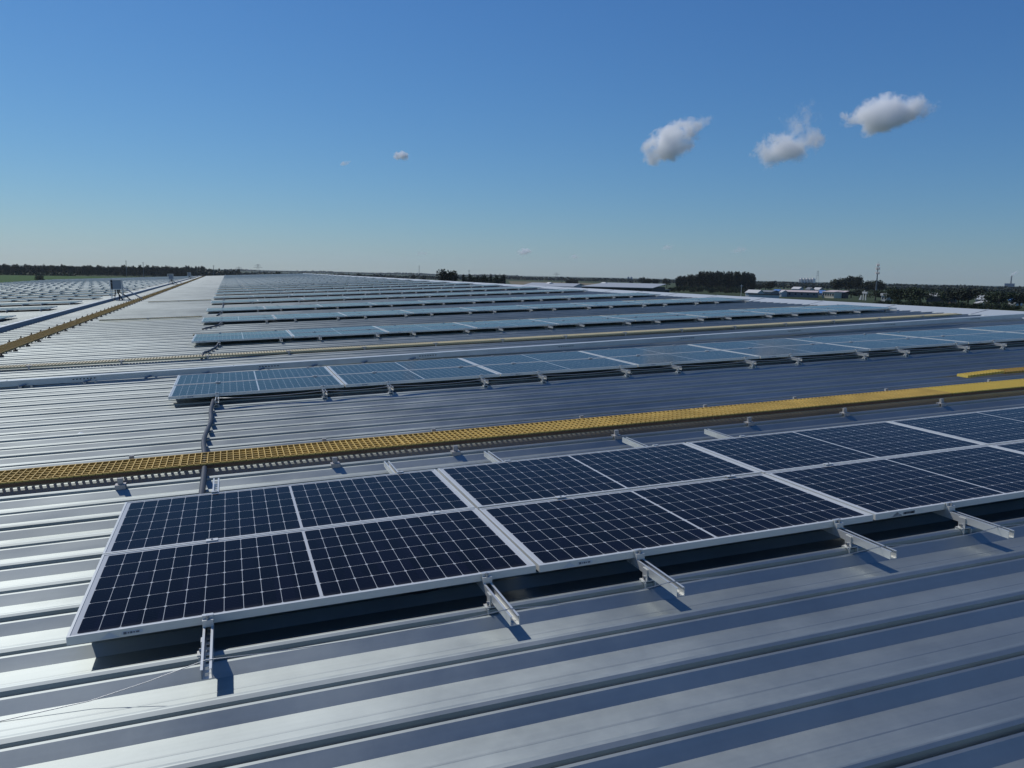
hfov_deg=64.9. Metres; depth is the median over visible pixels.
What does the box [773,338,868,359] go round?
mounting rail
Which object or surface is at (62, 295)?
solar panel
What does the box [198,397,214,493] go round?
conduit
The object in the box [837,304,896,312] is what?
mounting rail
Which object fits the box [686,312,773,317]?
solar panel
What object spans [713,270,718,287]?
poplar tree
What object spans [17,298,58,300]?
solar panel
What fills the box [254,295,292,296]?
solar panel
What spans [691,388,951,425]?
walkway grating
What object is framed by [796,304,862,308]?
solar panel
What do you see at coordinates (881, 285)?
village tree
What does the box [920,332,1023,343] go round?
solar panel
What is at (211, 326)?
conduit
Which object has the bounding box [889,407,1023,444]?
solar panel
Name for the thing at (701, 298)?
solar panel
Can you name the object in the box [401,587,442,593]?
drooping cable
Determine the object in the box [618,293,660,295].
solar panel
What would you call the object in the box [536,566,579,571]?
drooping cable
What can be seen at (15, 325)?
cable trunking
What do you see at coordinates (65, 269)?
forest tree
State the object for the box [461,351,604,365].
solar panel
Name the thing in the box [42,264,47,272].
forest tree
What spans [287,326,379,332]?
solar panel
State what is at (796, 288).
white house
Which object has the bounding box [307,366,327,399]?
mounting rail
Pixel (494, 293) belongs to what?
solar panel
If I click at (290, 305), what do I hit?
solar panel
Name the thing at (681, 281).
poplar tree
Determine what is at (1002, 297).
village tree
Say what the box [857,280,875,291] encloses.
village tree
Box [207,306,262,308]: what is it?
solar panel
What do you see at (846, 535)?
mounting rail
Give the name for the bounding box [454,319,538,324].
solar panel
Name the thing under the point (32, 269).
forest tree
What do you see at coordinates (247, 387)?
solar panel
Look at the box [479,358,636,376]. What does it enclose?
solar panel
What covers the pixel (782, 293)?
white gable house
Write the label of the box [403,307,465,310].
solar panel
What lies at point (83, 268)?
forest tree
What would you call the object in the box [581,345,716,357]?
solar panel
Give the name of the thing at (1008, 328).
solar panel
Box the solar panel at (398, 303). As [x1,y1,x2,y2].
[373,302,428,304]
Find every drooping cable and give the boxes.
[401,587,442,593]
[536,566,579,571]
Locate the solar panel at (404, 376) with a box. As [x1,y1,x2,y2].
[336,366,499,386]
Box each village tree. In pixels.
[765,281,776,288]
[829,277,849,289]
[843,276,857,290]
[846,290,859,297]
[851,275,863,289]
[852,289,865,297]
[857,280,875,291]
[864,289,886,300]
[871,280,885,291]
[883,287,905,299]
[883,291,896,300]
[900,288,918,300]
[904,287,937,300]
[933,289,953,301]
[945,288,963,303]
[953,286,986,303]
[979,290,1015,303]
[981,291,1001,305]
[1009,291,1023,304]
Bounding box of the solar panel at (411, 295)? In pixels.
[392,294,433,296]
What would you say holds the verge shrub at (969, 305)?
on the grass strip
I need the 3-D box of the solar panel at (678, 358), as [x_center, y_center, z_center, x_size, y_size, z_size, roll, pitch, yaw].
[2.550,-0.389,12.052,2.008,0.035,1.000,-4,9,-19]
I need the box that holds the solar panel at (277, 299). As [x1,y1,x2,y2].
[257,298,301,299]
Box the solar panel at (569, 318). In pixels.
[532,316,614,320]
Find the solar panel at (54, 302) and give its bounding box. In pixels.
[30,301,78,303]
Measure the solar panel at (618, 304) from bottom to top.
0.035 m
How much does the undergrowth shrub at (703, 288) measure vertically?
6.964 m
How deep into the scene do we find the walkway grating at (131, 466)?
6.14 m
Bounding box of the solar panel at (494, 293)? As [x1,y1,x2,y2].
[474,292,513,293]
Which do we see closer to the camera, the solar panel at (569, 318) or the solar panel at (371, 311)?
the solar panel at (569, 318)
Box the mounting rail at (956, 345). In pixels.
[864,333,969,351]
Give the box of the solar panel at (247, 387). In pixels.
[168,375,343,399]
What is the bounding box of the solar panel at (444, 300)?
[418,299,470,301]
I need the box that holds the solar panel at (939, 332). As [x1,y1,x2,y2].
[878,328,999,336]
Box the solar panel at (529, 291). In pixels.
[514,291,551,292]
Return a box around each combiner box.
[109,279,142,300]
[167,274,182,284]
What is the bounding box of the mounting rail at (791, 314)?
[766,310,797,316]
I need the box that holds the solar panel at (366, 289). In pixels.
[351,288,381,289]
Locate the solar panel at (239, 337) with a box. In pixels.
[191,333,292,342]
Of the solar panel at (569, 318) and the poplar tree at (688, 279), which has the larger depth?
the poplar tree at (688, 279)
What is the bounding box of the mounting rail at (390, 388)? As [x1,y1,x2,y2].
[362,363,393,393]
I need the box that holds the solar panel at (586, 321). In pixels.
[545,318,634,324]
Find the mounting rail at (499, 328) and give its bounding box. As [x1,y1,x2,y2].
[473,321,502,331]
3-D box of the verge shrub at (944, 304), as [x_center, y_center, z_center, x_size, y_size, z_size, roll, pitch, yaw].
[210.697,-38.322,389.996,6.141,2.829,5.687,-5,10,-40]
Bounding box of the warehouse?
[0,273,1023,767]
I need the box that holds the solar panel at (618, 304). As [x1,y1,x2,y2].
[583,302,648,305]
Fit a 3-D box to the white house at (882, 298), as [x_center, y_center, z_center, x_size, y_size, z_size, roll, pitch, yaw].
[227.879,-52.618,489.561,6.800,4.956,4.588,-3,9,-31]
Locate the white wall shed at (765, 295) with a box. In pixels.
[748,293,779,297]
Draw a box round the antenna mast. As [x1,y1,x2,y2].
[875,264,879,289]
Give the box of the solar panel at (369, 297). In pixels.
[347,296,391,298]
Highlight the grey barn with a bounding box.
[763,290,778,293]
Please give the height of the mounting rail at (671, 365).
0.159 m
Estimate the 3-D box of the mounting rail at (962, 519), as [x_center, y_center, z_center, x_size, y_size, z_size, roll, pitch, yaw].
[2.186,0.621,5.700,0.075,0.159,2.950,-4,9,-19]
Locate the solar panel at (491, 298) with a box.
[471,297,512,299]
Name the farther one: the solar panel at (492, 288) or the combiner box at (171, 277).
the combiner box at (171, 277)
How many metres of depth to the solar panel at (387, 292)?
44.63 m
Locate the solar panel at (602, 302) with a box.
[575,301,628,303]
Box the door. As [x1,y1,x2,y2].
[112,280,120,288]
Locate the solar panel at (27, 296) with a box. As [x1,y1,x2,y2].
[8,295,46,297]
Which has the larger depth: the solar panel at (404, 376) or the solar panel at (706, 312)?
the solar panel at (706, 312)
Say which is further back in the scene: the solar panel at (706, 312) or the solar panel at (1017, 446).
the solar panel at (706, 312)
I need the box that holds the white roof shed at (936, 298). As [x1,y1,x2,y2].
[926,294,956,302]
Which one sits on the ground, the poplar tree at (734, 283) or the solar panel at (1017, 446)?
the poplar tree at (734, 283)
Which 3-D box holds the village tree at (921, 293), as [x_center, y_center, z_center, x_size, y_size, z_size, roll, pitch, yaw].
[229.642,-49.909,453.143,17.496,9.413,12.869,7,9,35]
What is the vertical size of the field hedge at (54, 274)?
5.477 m
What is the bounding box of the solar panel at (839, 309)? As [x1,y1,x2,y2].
[815,306,896,311]
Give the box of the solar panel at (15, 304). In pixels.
[0,303,29,304]
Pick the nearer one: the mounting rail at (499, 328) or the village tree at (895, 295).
the mounting rail at (499, 328)
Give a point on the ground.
(671, 285)
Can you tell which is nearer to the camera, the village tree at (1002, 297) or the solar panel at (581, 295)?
the solar panel at (581, 295)
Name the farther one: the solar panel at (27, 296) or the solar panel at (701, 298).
the solar panel at (27, 296)
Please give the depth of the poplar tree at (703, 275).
793.72 m
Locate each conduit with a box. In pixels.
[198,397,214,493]
[200,342,219,360]
[202,322,220,329]
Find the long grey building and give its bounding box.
[781,290,819,297]
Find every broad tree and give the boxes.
[436,269,452,280]
[446,270,458,280]
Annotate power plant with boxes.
[1004,276,1014,286]
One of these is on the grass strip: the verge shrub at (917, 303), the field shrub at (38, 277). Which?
the verge shrub at (917, 303)
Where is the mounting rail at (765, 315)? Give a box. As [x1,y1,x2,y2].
[743,311,771,317]
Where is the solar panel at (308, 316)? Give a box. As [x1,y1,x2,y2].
[274,314,345,319]
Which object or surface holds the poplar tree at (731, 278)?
on the ground
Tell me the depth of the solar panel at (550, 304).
27.66 m
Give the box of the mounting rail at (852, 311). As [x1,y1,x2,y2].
[840,309,860,313]
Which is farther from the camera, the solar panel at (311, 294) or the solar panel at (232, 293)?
the solar panel at (232, 293)
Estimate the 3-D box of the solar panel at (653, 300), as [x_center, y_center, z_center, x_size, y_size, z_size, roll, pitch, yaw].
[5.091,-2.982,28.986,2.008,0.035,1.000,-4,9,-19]
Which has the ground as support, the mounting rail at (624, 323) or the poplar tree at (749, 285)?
the poplar tree at (749, 285)
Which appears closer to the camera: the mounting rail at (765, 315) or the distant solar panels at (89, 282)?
the mounting rail at (765, 315)
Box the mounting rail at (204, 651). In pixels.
[197,478,219,679]
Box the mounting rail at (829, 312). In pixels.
[804,308,835,314]
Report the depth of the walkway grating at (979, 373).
10.23 m
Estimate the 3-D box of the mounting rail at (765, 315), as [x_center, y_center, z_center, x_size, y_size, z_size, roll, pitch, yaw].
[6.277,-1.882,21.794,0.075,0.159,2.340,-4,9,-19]
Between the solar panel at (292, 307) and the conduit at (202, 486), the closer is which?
the conduit at (202, 486)
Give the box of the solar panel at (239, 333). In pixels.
[194,330,288,336]
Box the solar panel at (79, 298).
[59,297,99,298]
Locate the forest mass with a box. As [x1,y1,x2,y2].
[20,266,239,275]
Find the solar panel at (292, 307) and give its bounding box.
[265,305,321,309]
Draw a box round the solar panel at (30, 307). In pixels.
[1,306,57,308]
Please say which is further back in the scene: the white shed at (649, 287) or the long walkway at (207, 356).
the white shed at (649, 287)
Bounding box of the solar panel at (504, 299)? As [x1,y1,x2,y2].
[476,298,526,300]
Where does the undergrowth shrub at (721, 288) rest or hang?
on the ground
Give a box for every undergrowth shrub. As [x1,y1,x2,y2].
[674,285,682,291]
[686,287,695,291]
[698,285,706,291]
[706,287,714,292]
[716,286,725,291]
[723,289,731,292]
[729,286,736,292]
[734,286,744,292]
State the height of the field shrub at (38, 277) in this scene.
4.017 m
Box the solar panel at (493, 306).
[460,305,525,308]
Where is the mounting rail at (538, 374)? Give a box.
[513,362,546,383]
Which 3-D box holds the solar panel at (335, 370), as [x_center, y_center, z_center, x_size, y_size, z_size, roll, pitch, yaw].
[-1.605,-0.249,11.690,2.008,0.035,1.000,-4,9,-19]
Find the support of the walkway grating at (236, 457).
on the warehouse
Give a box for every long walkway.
[0,276,203,355]
[0,313,961,369]
[99,316,202,320]
[148,299,210,301]
[193,305,821,335]
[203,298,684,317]
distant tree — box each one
[638,277,645,282]
[652,278,659,283]
[662,278,670,287]
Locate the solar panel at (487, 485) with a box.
[438,442,761,509]
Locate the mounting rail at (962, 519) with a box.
[704,429,1014,538]
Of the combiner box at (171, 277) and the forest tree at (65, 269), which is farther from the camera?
the forest tree at (65, 269)
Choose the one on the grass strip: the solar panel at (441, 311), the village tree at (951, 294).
the village tree at (951, 294)
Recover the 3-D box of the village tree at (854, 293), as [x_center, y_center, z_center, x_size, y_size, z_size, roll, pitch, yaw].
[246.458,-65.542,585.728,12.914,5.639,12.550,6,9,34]
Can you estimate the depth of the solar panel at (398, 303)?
31.09 m
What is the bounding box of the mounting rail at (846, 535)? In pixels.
[622,437,896,558]
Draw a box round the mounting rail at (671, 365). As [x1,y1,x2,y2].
[608,348,681,373]
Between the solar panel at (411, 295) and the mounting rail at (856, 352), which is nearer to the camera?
the mounting rail at (856, 352)
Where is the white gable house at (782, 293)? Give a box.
[779,290,787,296]
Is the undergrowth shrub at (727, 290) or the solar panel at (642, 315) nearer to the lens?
the solar panel at (642, 315)
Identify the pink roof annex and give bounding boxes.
[839,291,848,297]
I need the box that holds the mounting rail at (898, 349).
[810,336,909,356]
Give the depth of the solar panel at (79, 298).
45.91 m
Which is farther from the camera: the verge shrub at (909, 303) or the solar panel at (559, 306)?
the verge shrub at (909, 303)
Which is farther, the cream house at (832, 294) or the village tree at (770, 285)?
the village tree at (770, 285)
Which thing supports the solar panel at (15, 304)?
on the rail
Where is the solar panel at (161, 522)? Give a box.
[103,469,474,553]
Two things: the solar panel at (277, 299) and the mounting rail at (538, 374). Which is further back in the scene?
the solar panel at (277, 299)
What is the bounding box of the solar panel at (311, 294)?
[293,293,331,295]
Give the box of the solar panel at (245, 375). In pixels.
[174,366,333,384]
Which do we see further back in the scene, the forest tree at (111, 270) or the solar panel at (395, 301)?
the forest tree at (111, 270)
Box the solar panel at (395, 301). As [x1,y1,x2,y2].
[369,301,421,302]
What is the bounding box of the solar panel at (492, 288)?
[476,288,508,289]
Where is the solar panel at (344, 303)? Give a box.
[317,302,370,304]
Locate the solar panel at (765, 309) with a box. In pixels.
[734,307,809,311]
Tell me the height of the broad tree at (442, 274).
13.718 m
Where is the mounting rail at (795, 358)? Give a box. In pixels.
[713,342,801,363]
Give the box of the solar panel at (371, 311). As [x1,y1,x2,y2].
[338,310,403,313]
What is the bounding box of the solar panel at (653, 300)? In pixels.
[629,299,674,301]
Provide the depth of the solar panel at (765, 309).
22.80 m
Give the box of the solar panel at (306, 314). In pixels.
[273,312,340,315]
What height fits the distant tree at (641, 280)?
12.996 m
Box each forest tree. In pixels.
[1,263,9,272]
[13,264,19,272]
[28,265,34,272]
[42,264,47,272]
[55,265,61,272]
[62,265,68,272]
[68,265,73,272]
[80,265,85,275]
[85,265,90,275]
[91,266,96,275]
[96,265,101,275]
[108,267,115,275]
[117,267,122,274]
[122,264,128,275]
[128,266,134,274]
[136,265,141,276]
[149,265,156,276]
[159,266,163,275]
[165,265,168,276]
[174,267,180,275]
[184,266,188,275]
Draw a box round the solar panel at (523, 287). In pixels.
[509,287,540,288]
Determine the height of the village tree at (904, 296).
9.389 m
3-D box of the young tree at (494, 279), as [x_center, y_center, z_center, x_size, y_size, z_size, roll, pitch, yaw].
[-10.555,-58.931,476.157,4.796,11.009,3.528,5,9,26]
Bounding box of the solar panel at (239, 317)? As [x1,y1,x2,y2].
[203,315,273,318]
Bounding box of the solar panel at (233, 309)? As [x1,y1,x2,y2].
[206,307,264,311]
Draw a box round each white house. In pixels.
[791,287,803,289]
[880,293,892,301]
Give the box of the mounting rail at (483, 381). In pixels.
[442,358,488,386]
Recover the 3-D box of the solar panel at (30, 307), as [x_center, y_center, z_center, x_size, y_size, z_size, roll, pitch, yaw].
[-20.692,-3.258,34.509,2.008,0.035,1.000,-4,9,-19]
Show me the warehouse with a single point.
(910, 655)
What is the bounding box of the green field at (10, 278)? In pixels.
[0,275,131,282]
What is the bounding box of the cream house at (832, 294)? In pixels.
[822,290,842,297]
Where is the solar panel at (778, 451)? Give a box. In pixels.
[686,421,986,473]
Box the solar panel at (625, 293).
[603,293,648,294]
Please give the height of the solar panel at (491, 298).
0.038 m
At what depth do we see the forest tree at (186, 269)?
1038.93 m
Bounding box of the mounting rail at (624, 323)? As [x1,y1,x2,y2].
[616,320,630,325]
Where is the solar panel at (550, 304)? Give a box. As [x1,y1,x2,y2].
[520,303,577,306]
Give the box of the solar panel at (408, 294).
[387,294,428,295]
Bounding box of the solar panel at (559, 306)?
[527,304,593,308]
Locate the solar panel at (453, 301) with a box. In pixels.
[425,300,478,302]
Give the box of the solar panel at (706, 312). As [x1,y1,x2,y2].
[667,310,749,314]
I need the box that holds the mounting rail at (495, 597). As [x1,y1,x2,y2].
[384,461,519,625]
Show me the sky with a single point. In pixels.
(772, 140)
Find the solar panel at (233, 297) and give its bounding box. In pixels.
[213,296,253,297]
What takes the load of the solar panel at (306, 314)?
on the mounting rail
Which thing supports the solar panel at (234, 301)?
on the mounting rail
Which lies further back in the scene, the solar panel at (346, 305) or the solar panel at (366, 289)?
the solar panel at (366, 289)
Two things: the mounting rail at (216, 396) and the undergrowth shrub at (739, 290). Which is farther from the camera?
the undergrowth shrub at (739, 290)
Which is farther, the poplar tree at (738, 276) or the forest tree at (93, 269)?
the forest tree at (93, 269)
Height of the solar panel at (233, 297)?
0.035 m
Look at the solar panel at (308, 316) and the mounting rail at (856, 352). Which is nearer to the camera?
the mounting rail at (856, 352)
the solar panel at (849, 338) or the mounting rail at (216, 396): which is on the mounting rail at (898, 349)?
the solar panel at (849, 338)
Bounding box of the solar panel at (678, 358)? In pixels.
[607,350,759,366]
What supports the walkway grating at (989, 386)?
on the warehouse
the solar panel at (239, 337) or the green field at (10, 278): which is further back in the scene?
the green field at (10, 278)
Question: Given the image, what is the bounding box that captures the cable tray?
[0,313,1023,388]
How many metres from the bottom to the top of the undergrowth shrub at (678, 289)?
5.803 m
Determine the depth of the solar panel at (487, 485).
5.53 m
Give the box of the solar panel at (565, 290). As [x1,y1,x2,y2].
[548,289,587,291]
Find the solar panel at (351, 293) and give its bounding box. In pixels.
[331,292,367,294]
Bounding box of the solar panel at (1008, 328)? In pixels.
[962,324,1023,331]
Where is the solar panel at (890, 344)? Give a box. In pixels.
[827,337,967,350]
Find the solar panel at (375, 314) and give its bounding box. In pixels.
[344,311,412,316]
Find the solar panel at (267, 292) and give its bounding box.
[250,291,283,292]
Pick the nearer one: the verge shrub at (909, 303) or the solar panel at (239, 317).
the solar panel at (239, 317)
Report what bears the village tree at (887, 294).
on the grass strip
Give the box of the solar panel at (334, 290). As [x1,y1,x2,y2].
[318,289,350,290]
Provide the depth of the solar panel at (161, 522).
4.88 m
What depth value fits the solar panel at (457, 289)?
46.17 m
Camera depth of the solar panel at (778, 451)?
6.21 m
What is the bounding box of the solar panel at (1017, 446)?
[991,441,1023,452]
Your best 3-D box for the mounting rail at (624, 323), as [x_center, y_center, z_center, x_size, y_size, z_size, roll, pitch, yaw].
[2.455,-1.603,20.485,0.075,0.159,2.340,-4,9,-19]
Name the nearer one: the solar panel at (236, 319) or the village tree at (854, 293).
the solar panel at (236, 319)
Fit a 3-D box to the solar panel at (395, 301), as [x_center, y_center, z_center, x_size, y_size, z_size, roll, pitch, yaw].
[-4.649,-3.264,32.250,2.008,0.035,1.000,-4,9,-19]
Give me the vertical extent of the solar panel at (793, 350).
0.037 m
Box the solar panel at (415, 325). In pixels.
[375,322,461,328]
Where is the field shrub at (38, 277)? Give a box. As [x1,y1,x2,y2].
[34,275,44,279]
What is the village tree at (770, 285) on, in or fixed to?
on the ground
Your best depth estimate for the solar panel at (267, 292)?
49.27 m
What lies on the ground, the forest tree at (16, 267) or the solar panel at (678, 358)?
the forest tree at (16, 267)
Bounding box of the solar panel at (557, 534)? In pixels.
[479,473,872,572]
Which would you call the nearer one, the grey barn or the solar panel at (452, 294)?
the solar panel at (452, 294)
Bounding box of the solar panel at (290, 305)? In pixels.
[264,304,316,307]
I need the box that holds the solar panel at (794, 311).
[751,308,836,314]
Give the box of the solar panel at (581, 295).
[561,294,602,295]
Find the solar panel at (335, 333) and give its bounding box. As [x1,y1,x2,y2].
[290,329,387,337]
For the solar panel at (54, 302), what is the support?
on the rail
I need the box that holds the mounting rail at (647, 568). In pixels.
[484,451,684,596]
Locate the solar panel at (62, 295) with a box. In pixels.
[47,295,78,295]
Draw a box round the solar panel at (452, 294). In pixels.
[430,293,473,295]
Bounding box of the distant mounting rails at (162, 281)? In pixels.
[4,274,396,287]
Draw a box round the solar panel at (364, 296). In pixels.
[344,295,386,296]
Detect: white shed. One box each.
[525,282,584,287]
[580,283,665,291]
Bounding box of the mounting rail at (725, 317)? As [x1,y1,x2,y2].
[683,311,731,320]
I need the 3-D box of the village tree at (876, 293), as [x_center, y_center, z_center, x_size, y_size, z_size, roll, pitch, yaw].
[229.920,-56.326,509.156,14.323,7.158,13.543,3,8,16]
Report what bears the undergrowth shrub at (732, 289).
on the ground
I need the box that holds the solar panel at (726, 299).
[693,298,749,301]
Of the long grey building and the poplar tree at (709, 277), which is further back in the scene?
the poplar tree at (709, 277)
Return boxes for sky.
[0,0,1023,285]
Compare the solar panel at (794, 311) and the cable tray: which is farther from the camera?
the solar panel at (794, 311)
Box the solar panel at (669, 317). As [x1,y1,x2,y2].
[623,315,706,320]
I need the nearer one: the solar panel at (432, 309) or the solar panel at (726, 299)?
the solar panel at (432, 309)
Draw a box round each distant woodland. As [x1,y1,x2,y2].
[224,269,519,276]
[505,276,675,282]
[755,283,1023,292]
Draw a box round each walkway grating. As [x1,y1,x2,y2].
[0,454,181,489]
[180,435,404,470]
[396,409,712,455]
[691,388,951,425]
[924,379,1023,395]
[957,369,1003,377]
[995,367,1023,373]
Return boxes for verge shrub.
[892,298,900,303]
[905,300,914,305]
[911,300,923,305]
[919,301,933,306]
[934,300,947,306]
[940,303,951,307]
[947,301,959,307]
[957,301,968,307]
[964,303,973,307]
[972,302,982,308]
[979,302,994,308]
[993,304,1005,309]
[1000,303,1015,309]
[1010,305,1021,309]
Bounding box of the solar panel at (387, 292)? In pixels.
[368,291,405,292]
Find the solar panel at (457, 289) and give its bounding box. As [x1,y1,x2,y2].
[441,289,475,290]
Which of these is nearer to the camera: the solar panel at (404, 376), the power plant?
the solar panel at (404, 376)
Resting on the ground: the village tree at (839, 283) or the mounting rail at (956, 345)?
the village tree at (839, 283)
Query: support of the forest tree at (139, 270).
on the ground
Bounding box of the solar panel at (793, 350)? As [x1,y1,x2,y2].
[724,343,868,358]
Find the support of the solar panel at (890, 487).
on the mounting rail at (962, 519)
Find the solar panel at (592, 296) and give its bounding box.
[565,295,617,297]
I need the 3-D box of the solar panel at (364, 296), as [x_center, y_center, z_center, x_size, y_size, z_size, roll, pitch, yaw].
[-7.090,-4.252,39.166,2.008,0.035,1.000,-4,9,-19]
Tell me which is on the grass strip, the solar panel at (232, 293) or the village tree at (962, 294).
the village tree at (962, 294)
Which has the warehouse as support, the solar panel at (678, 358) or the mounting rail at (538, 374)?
the mounting rail at (538, 374)
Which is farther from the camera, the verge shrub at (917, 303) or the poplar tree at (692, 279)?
the poplar tree at (692, 279)
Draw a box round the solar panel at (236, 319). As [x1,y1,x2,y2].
[201,317,275,322]
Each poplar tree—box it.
[675,276,681,286]
[679,276,683,286]
[685,274,691,288]
[690,274,693,286]
[692,274,698,287]
[698,271,702,286]
[701,271,705,285]
[703,271,708,290]
[707,271,712,288]
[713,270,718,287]
[717,271,721,287]
[721,271,727,286]
[726,271,729,288]
[729,271,733,287]
[732,271,737,289]
[737,271,740,288]
[739,272,744,291]
[746,272,751,289]
[750,273,755,289]
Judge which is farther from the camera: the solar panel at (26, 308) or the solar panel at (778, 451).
the solar panel at (26, 308)
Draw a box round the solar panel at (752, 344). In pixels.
[688,338,820,349]
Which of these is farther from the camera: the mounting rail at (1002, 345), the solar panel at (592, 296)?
the solar panel at (592, 296)
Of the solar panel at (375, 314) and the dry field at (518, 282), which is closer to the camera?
the solar panel at (375, 314)
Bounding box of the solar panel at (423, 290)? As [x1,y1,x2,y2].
[406,290,440,291]
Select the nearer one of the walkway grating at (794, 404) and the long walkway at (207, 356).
the walkway grating at (794, 404)
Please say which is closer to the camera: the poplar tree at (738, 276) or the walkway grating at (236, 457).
the walkway grating at (236, 457)
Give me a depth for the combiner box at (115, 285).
43.74 m
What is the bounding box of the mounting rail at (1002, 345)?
[898,331,1006,349]
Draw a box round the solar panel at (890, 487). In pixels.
[765,445,1023,519]
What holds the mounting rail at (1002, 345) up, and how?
on the warehouse
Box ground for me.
[10,265,1023,307]
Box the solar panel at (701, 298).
[675,297,725,299]
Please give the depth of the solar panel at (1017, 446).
6.07 m
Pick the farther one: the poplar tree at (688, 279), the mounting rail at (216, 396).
the poplar tree at (688, 279)
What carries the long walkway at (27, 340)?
on the warehouse
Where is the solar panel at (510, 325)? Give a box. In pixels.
[467,321,557,328]
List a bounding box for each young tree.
[470,276,477,281]
[491,276,497,282]
[498,274,502,283]
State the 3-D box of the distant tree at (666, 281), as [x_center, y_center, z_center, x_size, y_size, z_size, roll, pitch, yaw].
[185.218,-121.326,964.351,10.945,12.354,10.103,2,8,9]
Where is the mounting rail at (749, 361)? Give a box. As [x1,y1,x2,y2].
[673,344,755,367]
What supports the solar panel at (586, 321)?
on the mounting rail at (624, 323)
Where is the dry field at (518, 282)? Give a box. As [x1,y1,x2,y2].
[509,281,598,284]
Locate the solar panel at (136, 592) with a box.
[66,508,535,645]
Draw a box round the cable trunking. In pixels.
[0,276,198,332]
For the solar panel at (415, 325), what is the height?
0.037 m
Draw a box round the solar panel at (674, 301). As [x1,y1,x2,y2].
[639,300,700,303]
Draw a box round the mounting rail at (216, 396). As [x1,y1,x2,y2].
[214,372,219,405]
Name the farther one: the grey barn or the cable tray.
the grey barn
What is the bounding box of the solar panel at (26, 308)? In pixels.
[0,307,52,310]
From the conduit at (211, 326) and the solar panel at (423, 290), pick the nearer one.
the conduit at (211, 326)
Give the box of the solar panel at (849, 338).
[789,333,918,342]
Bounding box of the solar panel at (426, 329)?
[381,325,475,332]
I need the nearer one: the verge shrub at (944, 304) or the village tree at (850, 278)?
the verge shrub at (944, 304)
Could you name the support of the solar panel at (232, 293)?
on the mounting rail
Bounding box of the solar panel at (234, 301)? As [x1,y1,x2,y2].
[210,300,257,302]
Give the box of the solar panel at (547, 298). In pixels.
[525,296,573,299]
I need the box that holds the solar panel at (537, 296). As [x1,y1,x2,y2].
[513,296,562,297]
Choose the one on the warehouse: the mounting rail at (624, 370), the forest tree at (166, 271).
the mounting rail at (624, 370)
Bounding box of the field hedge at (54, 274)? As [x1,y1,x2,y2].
[0,272,75,275]
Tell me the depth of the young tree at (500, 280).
491.61 m
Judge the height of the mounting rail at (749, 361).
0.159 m
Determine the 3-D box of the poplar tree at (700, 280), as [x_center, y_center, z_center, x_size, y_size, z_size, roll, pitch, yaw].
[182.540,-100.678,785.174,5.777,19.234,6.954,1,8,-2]
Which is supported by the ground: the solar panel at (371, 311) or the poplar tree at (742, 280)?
the poplar tree at (742, 280)
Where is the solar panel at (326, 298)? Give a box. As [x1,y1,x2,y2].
[305,297,348,299]
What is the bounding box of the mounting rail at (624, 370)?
[563,351,629,376]
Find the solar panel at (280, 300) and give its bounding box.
[258,299,304,301]
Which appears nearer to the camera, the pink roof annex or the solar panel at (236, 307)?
the solar panel at (236, 307)
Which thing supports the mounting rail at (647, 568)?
on the warehouse
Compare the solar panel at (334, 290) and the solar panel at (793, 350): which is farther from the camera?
the solar panel at (334, 290)
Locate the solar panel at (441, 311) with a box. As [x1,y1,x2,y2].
[407,309,476,313]
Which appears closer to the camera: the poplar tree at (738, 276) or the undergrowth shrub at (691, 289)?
the undergrowth shrub at (691, 289)
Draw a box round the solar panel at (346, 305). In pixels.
[320,303,376,306]
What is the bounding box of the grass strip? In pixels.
[696,292,1023,310]
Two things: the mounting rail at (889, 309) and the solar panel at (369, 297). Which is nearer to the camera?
the mounting rail at (889, 309)
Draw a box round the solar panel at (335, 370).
[327,358,477,375]
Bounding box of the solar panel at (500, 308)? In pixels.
[472,307,536,310]
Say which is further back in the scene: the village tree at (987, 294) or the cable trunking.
the village tree at (987, 294)
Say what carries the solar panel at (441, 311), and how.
on the mounting rail
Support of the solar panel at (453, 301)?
on the mounting rail
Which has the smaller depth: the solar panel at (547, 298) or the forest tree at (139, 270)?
the solar panel at (547, 298)
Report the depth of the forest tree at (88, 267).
905.84 m
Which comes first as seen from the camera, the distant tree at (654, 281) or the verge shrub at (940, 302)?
the verge shrub at (940, 302)
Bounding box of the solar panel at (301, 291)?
[284,290,317,291]
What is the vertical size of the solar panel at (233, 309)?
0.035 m
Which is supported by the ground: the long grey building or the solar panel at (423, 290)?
the long grey building
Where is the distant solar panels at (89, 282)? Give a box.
[0,273,392,287]
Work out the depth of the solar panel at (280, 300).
36.60 m
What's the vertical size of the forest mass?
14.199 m
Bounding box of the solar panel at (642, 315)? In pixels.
[604,313,684,317]
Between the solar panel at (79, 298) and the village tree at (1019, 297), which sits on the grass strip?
the village tree at (1019, 297)
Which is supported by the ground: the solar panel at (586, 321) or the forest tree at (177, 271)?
the forest tree at (177, 271)
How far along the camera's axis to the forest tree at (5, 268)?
860.52 m
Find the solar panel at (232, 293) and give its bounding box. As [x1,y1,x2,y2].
[215,292,249,293]
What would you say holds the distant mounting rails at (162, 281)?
on the warehouse
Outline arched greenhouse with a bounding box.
[745,290,764,296]
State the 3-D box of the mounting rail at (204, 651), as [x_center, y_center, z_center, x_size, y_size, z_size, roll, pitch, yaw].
[-1.637,0.900,4.391,0.075,0.159,2.950,-4,9,-19]

